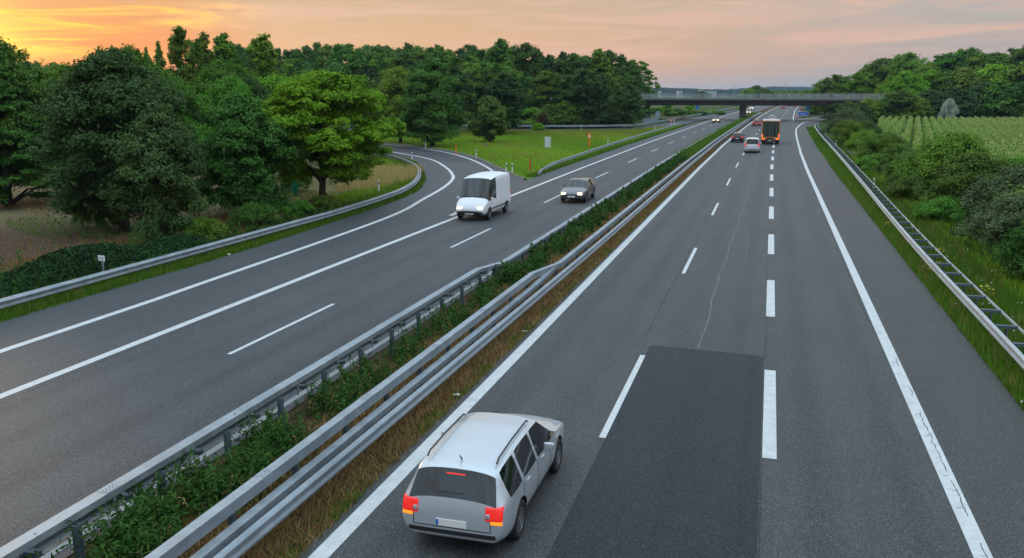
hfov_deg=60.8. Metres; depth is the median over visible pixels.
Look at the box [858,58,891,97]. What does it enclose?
tree
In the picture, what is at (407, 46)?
tree
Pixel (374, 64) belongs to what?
tree
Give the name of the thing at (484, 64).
tree
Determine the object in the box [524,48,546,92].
tree
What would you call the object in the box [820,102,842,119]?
tree
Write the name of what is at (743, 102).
road bridge
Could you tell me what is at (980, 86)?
tree
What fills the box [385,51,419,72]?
tree
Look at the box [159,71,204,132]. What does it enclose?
tree
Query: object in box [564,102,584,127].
tree
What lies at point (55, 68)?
tree
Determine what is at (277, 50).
tree
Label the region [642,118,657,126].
direction sign
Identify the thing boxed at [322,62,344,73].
tree
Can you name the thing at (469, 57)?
tree
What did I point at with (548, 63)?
tree
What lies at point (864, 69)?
tree
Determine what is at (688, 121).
link road
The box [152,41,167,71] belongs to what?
poplar
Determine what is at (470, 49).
tree
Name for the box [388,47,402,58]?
tree
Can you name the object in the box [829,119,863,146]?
bush
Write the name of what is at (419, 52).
tree
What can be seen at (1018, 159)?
bush
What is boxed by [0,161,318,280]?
field
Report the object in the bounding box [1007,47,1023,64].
tree
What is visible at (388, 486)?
road markings
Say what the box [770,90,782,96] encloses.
tree
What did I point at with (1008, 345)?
guard rail
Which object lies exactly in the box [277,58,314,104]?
tree
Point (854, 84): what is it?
tree
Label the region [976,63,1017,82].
tree
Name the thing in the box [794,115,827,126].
exit road
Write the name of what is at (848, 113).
bush
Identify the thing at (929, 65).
tree
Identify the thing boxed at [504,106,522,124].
tree
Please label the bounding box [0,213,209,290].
weeds
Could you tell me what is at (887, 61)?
tree
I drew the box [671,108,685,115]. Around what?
tree
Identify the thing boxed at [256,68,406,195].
tree
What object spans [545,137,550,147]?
switch cabinet
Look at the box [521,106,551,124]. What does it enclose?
tree
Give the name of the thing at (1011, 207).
bush
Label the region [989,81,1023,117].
tree
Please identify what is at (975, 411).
hard shoulder
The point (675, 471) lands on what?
road patch
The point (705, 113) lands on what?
tree
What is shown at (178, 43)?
poplar
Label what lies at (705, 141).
grass
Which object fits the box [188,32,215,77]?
poplar
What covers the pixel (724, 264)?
crack sealing
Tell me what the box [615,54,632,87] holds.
tree
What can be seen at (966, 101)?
tree
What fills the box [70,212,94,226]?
bush
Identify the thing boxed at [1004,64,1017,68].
tree
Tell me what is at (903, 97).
tree
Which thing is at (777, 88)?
hills
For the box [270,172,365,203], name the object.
straw patch
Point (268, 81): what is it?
tree
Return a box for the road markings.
[0,106,992,557]
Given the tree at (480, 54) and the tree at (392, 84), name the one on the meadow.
the tree at (392, 84)
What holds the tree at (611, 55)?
on the ground at (706, 108)
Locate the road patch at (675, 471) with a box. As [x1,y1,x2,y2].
[549,346,763,557]
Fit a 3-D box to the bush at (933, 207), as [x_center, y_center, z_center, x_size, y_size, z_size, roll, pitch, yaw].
[24.881,-3.916,50.406,3.315,1.904,4.340,-1,12,-6]
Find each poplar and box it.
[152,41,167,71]
[162,24,197,84]
[179,37,198,114]
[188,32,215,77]
[197,31,211,78]
[211,31,241,64]
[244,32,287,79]
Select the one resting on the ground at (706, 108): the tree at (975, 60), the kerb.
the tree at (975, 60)
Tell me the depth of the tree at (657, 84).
265.95 m
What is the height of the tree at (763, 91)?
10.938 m
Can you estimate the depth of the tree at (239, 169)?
51.32 m
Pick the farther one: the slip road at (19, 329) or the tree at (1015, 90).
the tree at (1015, 90)
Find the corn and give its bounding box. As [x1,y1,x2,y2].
[877,116,1023,162]
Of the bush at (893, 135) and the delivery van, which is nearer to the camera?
the delivery van
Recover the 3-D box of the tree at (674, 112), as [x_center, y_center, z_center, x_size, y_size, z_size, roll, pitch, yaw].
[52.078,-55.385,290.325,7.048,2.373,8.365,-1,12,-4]
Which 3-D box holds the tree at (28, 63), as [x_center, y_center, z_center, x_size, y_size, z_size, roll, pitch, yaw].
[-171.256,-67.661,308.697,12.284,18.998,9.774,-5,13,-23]
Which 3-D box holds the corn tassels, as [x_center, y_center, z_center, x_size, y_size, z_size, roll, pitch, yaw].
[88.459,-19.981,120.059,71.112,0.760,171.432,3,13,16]
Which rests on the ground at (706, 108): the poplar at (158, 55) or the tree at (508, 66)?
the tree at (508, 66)
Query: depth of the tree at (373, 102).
171.61 m
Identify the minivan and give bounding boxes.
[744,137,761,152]
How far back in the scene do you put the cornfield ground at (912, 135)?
168.15 m
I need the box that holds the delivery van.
[456,171,510,219]
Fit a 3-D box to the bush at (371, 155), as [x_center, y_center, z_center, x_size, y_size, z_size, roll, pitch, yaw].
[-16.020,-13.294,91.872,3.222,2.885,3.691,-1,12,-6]
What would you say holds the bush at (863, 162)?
on the ground at (706, 108)
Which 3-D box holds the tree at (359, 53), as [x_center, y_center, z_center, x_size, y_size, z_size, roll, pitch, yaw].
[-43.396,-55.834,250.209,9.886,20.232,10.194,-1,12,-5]
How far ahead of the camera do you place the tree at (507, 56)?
234.03 m
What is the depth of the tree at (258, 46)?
96.06 m
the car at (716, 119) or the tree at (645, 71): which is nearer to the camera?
the car at (716, 119)
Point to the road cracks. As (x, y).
(652, 390)
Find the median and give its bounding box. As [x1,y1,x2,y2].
[66,106,777,557]
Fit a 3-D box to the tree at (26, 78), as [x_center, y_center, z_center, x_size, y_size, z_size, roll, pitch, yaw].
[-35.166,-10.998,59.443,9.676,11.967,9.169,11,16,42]
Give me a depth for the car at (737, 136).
133.33 m
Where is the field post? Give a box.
[292,180,297,195]
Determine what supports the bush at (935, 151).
on the corn headland
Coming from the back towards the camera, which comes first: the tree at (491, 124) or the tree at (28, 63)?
the tree at (28, 63)
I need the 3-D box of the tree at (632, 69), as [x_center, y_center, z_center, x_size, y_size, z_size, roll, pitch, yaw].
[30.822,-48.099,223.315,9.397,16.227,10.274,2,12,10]
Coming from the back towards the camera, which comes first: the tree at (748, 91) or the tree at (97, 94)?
the tree at (748, 91)
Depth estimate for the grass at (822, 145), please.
118.12 m
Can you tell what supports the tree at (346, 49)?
on the ground at (706, 108)
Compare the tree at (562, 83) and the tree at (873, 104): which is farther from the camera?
the tree at (873, 104)
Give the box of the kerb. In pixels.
[383,142,526,179]
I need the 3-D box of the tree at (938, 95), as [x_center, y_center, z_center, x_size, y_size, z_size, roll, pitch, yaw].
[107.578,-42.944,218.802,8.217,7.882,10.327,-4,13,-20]
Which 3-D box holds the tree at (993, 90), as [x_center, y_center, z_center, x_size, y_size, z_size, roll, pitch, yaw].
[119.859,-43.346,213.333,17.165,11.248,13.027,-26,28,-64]
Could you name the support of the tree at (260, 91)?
on the field
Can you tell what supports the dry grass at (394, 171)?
on the verge at (32, 311)
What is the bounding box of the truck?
[761,119,779,143]
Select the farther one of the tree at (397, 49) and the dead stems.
the tree at (397, 49)
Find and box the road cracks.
[2,140,987,557]
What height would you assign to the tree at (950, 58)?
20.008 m
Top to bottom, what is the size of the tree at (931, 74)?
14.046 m
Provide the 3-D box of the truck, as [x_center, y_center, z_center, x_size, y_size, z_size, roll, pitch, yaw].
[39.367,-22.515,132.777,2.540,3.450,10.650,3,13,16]
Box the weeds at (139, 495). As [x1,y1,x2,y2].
[23,400,324,557]
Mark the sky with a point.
(698, 44)
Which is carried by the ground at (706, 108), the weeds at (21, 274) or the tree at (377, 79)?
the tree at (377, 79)
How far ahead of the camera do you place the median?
19.90 m
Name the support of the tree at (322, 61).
on the ground at (706, 108)
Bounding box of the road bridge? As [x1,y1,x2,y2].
[640,94,886,117]
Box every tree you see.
[0,34,61,198]
[20,45,203,231]
[24,60,38,72]
[28,61,74,111]
[30,77,96,175]
[44,62,59,67]
[100,98,210,241]
[103,43,189,165]
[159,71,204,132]
[186,57,263,123]
[188,70,272,178]
[190,73,274,188]
[192,90,307,212]
[211,44,269,79]
[253,73,307,128]
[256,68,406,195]
[274,47,281,59]
[276,60,286,78]
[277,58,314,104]
[279,48,306,71]
[282,49,289,60]
[294,61,314,74]
[296,45,321,69]
[312,42,321,59]
[313,55,331,70]
[317,44,333,57]
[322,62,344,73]
[325,43,366,70]
[332,43,343,61]
[337,53,362,77]
[344,86,378,126]
[355,48,368,83]
[355,63,381,114]
[357,44,373,54]
[363,44,393,69]
[366,76,385,115]
[368,52,396,76]
[370,71,388,116]
[374,65,413,143]
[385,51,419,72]
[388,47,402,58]
[397,54,470,146]
[398,42,413,64]
[405,45,430,61]
[429,44,444,59]
[437,50,458,63]
[439,48,456,64]
[445,66,478,126]
[448,56,464,110]
[452,61,487,128]
[454,47,467,56]
[457,43,479,61]
[464,53,480,109]
[464,67,501,119]
[467,95,510,141]
[470,61,497,91]
[472,48,487,62]
[477,72,529,130]
[483,38,519,71]
[484,52,503,62]
[488,62,502,96]
[500,60,523,103]
[501,45,523,74]
[502,71,524,107]
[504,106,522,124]
[510,42,546,106]
[512,108,527,124]
[514,75,539,108]
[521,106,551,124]
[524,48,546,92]
[524,70,566,108]
[527,111,560,124]
[533,54,556,108]
[539,103,568,127]
[549,75,582,111]
[550,51,567,101]
[553,52,599,103]
[553,100,588,127]
[564,69,599,127]
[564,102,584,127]
[568,114,594,124]
[577,48,617,102]
[579,55,608,83]
[584,72,617,127]
[600,76,626,124]
[604,49,627,86]
[604,106,628,124]
[614,83,642,127]
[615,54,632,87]
[617,59,649,118]
[635,61,655,107]
[641,106,653,113]
[642,71,660,115]
[660,109,677,115]
[661,105,672,114]
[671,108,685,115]
[684,105,694,114]
[691,91,711,96]
[694,111,713,115]
[714,111,725,114]
[733,88,756,96]
[747,85,761,96]
[754,88,778,96]
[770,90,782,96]
[783,90,803,96]
[803,89,812,96]
[803,109,821,113]
[807,82,823,115]
[813,77,841,115]
[817,74,848,112]
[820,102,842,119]
[834,100,860,118]
[837,76,853,96]
[841,71,872,97]
[848,65,877,97]
[855,102,871,119]
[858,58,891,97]
[858,97,888,120]
[872,76,893,97]
[872,100,894,123]
[875,98,893,122]
[878,70,932,97]
[880,57,892,80]
[880,92,908,112]
[882,54,904,92]
[883,89,914,119]
[887,51,928,73]
[893,95,939,123]
[905,62,922,73]
[916,89,939,118]
[918,61,941,86]
[921,69,940,88]
[930,71,954,91]
[930,92,943,118]
[931,52,963,73]
[931,86,983,118]
[940,66,984,89]
[941,48,963,73]
[950,47,982,70]
[958,90,994,116]
[965,52,1000,69]
[966,81,997,117]
[971,66,983,71]
[972,51,1010,68]
[974,79,1023,116]
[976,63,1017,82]
[985,61,1023,84]
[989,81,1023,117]
[997,52,1019,65]
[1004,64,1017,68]
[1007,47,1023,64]
[1011,46,1023,65]
[1017,94,1023,116]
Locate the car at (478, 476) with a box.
[403,412,563,542]
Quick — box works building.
[705,91,716,96]
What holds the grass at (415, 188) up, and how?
on the verge at (32, 311)
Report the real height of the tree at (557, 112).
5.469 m
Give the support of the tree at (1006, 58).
on the ground at (706, 108)
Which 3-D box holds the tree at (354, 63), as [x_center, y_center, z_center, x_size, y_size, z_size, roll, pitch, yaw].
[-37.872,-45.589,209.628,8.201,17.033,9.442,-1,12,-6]
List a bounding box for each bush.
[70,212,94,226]
[91,206,122,229]
[182,214,230,241]
[226,200,282,225]
[277,171,312,190]
[280,198,315,216]
[308,194,343,209]
[353,149,373,162]
[531,123,544,130]
[536,112,549,127]
[818,106,873,135]
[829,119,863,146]
[839,120,883,135]
[843,128,876,153]
[848,132,898,159]
[851,153,887,169]
[870,131,912,149]
[872,142,917,172]
[881,148,932,183]
[884,173,933,200]
[891,126,994,195]
[910,195,976,223]
[911,147,1018,212]
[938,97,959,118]
[951,189,1023,247]
[957,160,1023,232]
[971,154,1023,190]
[989,181,1023,229]
[991,217,1023,282]
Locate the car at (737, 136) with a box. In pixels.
[731,132,744,141]
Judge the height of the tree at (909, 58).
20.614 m
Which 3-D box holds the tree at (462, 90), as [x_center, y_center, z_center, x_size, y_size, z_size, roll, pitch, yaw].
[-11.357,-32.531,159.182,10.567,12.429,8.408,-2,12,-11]
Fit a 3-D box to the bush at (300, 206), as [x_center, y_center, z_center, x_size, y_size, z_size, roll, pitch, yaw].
[-12.851,-4.177,52.550,2.072,1.428,2.712,2,12,11]
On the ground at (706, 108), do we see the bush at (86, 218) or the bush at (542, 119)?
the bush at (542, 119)
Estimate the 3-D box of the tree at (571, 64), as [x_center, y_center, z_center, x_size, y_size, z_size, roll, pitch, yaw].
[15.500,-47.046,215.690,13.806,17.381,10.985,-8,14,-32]
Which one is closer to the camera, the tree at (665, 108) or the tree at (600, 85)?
the tree at (600, 85)
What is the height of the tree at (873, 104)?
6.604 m
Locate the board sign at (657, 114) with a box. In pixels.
[655,111,659,125]
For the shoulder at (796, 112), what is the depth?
308.18 m
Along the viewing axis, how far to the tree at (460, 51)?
278.71 m
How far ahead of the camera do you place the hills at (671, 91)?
2220.47 m
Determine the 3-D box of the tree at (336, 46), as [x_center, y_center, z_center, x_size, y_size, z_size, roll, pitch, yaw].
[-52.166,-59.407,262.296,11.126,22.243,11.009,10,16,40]
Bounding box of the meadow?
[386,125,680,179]
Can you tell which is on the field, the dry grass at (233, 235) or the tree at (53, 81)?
the tree at (53, 81)
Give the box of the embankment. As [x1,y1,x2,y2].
[553,100,650,119]
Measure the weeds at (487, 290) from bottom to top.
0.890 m
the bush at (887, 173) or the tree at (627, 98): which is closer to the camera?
the bush at (887, 173)
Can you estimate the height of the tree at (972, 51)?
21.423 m
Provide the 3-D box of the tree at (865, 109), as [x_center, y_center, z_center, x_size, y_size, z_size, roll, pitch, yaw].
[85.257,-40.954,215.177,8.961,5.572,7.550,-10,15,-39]
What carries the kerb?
on the slip road at (19, 329)
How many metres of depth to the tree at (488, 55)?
240.55 m
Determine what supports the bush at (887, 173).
on the corn headland
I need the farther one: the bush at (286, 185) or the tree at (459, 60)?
the tree at (459, 60)
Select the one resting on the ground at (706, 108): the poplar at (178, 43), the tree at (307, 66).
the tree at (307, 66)
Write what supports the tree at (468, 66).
on the meadow
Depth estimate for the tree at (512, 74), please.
197.75 m
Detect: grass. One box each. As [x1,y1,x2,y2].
[0,186,340,263]
[0,202,347,286]
[2,153,423,311]
[126,149,715,557]
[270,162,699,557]
[333,159,424,191]
[338,154,425,211]
[387,129,612,160]
[460,126,664,136]
[526,125,683,176]
[673,112,757,158]
[806,126,858,169]
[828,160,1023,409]
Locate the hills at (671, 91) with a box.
[642,87,854,95]
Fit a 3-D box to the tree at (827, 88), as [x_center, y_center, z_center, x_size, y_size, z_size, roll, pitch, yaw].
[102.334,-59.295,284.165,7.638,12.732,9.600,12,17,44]
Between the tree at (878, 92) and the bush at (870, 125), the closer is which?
the bush at (870, 125)
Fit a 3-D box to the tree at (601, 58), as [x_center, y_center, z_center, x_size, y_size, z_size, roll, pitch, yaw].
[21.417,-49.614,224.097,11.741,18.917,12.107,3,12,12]
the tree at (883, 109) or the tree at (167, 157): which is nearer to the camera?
the tree at (167, 157)
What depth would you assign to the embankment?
251.54 m
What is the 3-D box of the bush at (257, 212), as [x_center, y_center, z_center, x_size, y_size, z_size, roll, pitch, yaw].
[-14.411,-3.505,48.703,3.390,1.785,2.590,1,12,4]
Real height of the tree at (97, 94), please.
10.107 m
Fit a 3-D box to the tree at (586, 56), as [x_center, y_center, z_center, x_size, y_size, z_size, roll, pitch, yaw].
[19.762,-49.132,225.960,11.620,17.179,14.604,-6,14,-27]
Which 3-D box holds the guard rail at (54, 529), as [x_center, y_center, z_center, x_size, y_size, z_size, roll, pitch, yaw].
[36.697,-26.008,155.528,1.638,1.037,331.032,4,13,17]
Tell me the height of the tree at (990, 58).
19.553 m
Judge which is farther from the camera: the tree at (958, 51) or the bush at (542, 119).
the tree at (958, 51)
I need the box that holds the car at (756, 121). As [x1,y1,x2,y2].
[752,119,761,125]
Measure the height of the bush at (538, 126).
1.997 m
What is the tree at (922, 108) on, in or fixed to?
on the ground at (706, 108)
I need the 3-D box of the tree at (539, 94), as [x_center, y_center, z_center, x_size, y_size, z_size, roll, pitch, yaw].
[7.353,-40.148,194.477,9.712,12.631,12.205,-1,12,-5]
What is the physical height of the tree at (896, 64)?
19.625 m
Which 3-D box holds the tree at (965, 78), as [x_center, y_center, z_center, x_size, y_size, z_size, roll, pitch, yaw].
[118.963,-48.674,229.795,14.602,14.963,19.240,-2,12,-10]
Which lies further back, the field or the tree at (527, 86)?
the tree at (527, 86)
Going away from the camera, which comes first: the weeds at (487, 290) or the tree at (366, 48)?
the weeds at (487, 290)
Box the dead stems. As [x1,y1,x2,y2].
[85,194,633,557]
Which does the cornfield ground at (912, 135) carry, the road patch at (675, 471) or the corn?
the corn
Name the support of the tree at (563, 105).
on the ground at (706, 108)
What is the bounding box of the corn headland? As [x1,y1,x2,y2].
[832,124,1023,291]
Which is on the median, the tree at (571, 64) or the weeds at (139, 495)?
the weeds at (139, 495)
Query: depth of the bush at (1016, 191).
41.49 m
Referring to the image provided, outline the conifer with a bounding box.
[0,62,59,206]
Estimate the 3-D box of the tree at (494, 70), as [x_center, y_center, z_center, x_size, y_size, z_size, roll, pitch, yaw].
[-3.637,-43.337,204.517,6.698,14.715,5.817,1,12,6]
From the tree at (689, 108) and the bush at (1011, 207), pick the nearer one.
the bush at (1011, 207)
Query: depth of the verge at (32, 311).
35.58 m
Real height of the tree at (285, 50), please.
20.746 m
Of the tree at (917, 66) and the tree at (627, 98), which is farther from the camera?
the tree at (917, 66)
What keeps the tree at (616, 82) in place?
on the ground at (706, 108)
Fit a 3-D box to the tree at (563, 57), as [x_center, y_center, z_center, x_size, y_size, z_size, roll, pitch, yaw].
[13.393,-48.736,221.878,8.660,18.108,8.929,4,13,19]
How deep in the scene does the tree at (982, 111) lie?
213.30 m
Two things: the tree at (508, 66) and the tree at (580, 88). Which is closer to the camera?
the tree at (580, 88)
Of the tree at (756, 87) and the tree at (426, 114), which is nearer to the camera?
the tree at (426, 114)
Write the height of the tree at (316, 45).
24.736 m
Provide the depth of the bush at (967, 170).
51.44 m
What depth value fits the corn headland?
43.58 m
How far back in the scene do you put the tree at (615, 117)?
194.86 m
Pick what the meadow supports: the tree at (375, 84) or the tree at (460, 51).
the tree at (375, 84)
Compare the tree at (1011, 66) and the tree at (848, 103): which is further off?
the tree at (1011, 66)
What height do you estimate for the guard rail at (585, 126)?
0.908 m
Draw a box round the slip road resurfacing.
[379,144,481,161]
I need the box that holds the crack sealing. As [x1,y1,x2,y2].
[693,153,773,347]
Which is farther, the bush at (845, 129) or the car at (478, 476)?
the bush at (845, 129)
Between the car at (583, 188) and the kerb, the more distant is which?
the kerb
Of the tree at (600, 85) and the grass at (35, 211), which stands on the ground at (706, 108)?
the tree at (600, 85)
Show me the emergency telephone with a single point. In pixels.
(589, 136)
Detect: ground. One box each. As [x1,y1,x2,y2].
[305,96,922,194]
[873,125,933,148]
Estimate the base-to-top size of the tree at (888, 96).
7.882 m
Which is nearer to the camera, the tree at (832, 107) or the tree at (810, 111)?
the tree at (832, 107)
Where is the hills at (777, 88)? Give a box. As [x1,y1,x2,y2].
[727,86,815,89]
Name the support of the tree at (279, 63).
on the ground at (706, 108)
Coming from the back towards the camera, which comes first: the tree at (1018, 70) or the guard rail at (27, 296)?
the tree at (1018, 70)
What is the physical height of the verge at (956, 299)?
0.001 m
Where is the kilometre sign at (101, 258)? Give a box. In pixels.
[98,255,104,270]
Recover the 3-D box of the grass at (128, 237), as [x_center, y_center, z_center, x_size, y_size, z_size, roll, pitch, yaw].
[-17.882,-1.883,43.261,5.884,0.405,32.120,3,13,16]
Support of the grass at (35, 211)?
on the field
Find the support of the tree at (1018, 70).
on the ground at (706, 108)
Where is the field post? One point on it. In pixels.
(295, 191)
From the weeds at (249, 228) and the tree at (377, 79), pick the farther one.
the tree at (377, 79)
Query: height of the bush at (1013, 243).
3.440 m
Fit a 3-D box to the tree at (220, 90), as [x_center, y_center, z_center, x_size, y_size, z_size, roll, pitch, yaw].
[-17.882,-8.958,57.072,5.918,8.872,5.608,2,12,9]
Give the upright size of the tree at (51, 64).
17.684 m
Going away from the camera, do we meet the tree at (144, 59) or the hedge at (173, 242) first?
the hedge at (173, 242)
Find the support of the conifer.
on the field
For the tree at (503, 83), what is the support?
on the meadow
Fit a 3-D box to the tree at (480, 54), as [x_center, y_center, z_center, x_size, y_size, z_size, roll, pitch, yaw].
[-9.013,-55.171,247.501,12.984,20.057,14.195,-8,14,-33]
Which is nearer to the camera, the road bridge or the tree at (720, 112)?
the road bridge
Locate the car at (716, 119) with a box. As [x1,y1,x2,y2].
[712,116,720,122]
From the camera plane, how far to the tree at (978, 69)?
240.21 m
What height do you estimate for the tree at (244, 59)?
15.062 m
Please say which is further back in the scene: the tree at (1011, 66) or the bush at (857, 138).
the tree at (1011, 66)
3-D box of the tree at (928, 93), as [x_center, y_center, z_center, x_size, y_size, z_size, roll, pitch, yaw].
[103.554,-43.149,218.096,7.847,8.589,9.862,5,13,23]
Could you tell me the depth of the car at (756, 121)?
197.60 m
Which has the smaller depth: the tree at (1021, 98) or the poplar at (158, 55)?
the poplar at (158, 55)
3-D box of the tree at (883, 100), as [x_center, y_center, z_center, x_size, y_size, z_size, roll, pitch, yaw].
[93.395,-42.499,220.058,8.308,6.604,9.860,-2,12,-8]
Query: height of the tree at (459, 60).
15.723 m
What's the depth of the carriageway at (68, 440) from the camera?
25.84 m
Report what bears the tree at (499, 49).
on the ground at (706, 108)
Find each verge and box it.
[0,188,420,321]
[807,126,1021,405]
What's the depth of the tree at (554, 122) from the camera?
185.24 m
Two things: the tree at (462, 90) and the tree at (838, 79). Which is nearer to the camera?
the tree at (462, 90)
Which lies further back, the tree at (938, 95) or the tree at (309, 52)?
the tree at (309, 52)
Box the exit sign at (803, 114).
[798,112,808,117]
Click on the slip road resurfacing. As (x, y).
(433, 154)
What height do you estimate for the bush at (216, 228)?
1.666 m
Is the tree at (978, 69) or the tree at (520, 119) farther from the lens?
the tree at (978, 69)
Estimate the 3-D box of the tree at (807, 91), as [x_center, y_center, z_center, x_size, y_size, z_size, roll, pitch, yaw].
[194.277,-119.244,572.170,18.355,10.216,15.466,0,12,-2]
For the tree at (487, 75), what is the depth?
171.41 m
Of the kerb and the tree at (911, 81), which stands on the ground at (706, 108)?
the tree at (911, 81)
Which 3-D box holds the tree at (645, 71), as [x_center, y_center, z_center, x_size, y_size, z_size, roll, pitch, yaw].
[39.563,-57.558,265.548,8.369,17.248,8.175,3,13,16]
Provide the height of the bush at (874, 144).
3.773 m
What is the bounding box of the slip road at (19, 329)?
[0,143,525,365]
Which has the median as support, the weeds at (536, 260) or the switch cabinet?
the weeds at (536, 260)
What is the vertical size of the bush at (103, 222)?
2.023 m
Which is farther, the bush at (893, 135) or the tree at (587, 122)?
the tree at (587, 122)
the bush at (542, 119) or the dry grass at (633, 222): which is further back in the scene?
the bush at (542, 119)
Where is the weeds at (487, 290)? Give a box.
[74,260,531,557]
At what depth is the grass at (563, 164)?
104.02 m
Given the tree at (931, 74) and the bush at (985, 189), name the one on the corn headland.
the bush at (985, 189)
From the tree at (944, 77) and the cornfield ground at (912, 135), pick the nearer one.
the cornfield ground at (912, 135)
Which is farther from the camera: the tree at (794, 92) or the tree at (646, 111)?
the tree at (794, 92)
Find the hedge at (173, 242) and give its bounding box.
[0,232,209,298]
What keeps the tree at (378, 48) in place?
on the ground at (706, 108)
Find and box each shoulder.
[794,106,802,119]
[795,123,1023,557]
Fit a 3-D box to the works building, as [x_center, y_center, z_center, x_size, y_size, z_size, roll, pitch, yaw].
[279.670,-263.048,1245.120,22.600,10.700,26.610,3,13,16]
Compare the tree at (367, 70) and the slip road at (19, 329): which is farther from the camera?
the tree at (367, 70)
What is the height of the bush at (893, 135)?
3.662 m
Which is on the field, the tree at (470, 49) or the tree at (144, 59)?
the tree at (144, 59)
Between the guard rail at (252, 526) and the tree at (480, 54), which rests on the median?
the guard rail at (252, 526)
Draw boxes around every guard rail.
[0,115,746,557]
[0,153,420,308]
[144,112,761,557]
[333,107,735,128]
[538,123,678,174]
[814,122,1023,369]
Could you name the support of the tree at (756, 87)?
on the ground at (706, 108)
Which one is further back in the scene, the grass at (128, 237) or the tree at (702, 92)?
the tree at (702, 92)
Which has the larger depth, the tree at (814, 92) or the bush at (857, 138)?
the tree at (814, 92)
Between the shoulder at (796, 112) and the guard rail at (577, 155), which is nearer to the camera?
the guard rail at (577, 155)
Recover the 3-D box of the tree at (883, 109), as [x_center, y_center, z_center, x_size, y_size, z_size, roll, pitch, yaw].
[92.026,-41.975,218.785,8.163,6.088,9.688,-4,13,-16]
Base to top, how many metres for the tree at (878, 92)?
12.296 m
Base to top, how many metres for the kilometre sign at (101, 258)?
1.095 m
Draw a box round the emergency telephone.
[588,133,590,146]
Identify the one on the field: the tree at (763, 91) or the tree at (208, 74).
the tree at (208, 74)
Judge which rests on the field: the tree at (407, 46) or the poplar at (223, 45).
the poplar at (223, 45)
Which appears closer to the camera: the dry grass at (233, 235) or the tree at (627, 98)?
the dry grass at (233, 235)
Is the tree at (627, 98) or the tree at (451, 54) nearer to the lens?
the tree at (627, 98)
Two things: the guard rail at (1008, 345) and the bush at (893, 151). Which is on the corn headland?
the bush at (893, 151)
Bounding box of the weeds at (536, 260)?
[495,148,692,284]
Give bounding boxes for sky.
[0,0,1023,89]
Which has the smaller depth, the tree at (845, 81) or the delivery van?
the delivery van
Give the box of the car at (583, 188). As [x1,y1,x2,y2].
[560,177,595,201]
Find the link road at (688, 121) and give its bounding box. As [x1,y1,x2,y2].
[348,110,734,129]
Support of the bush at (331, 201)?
on the field
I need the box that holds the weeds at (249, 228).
[0,205,341,295]
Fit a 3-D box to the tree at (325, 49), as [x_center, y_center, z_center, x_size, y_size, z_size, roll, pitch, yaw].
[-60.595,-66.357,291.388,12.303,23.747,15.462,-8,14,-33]
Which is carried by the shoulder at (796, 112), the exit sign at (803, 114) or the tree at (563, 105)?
the exit sign at (803, 114)
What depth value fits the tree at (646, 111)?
300.99 m
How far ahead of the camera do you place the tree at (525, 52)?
222.29 m
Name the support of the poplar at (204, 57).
on the field
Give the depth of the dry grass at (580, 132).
165.68 m
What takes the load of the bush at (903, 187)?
on the corn headland
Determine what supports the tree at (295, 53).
on the ground at (706, 108)
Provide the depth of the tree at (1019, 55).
262.49 m
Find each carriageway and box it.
[0,106,770,557]
[296,106,997,557]
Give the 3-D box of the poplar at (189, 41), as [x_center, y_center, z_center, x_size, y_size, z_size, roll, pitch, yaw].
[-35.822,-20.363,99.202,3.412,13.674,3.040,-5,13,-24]
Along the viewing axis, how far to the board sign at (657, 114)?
193.68 m
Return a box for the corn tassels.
[879,115,1023,159]
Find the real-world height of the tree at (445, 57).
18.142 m
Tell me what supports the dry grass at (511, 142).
on the meadow

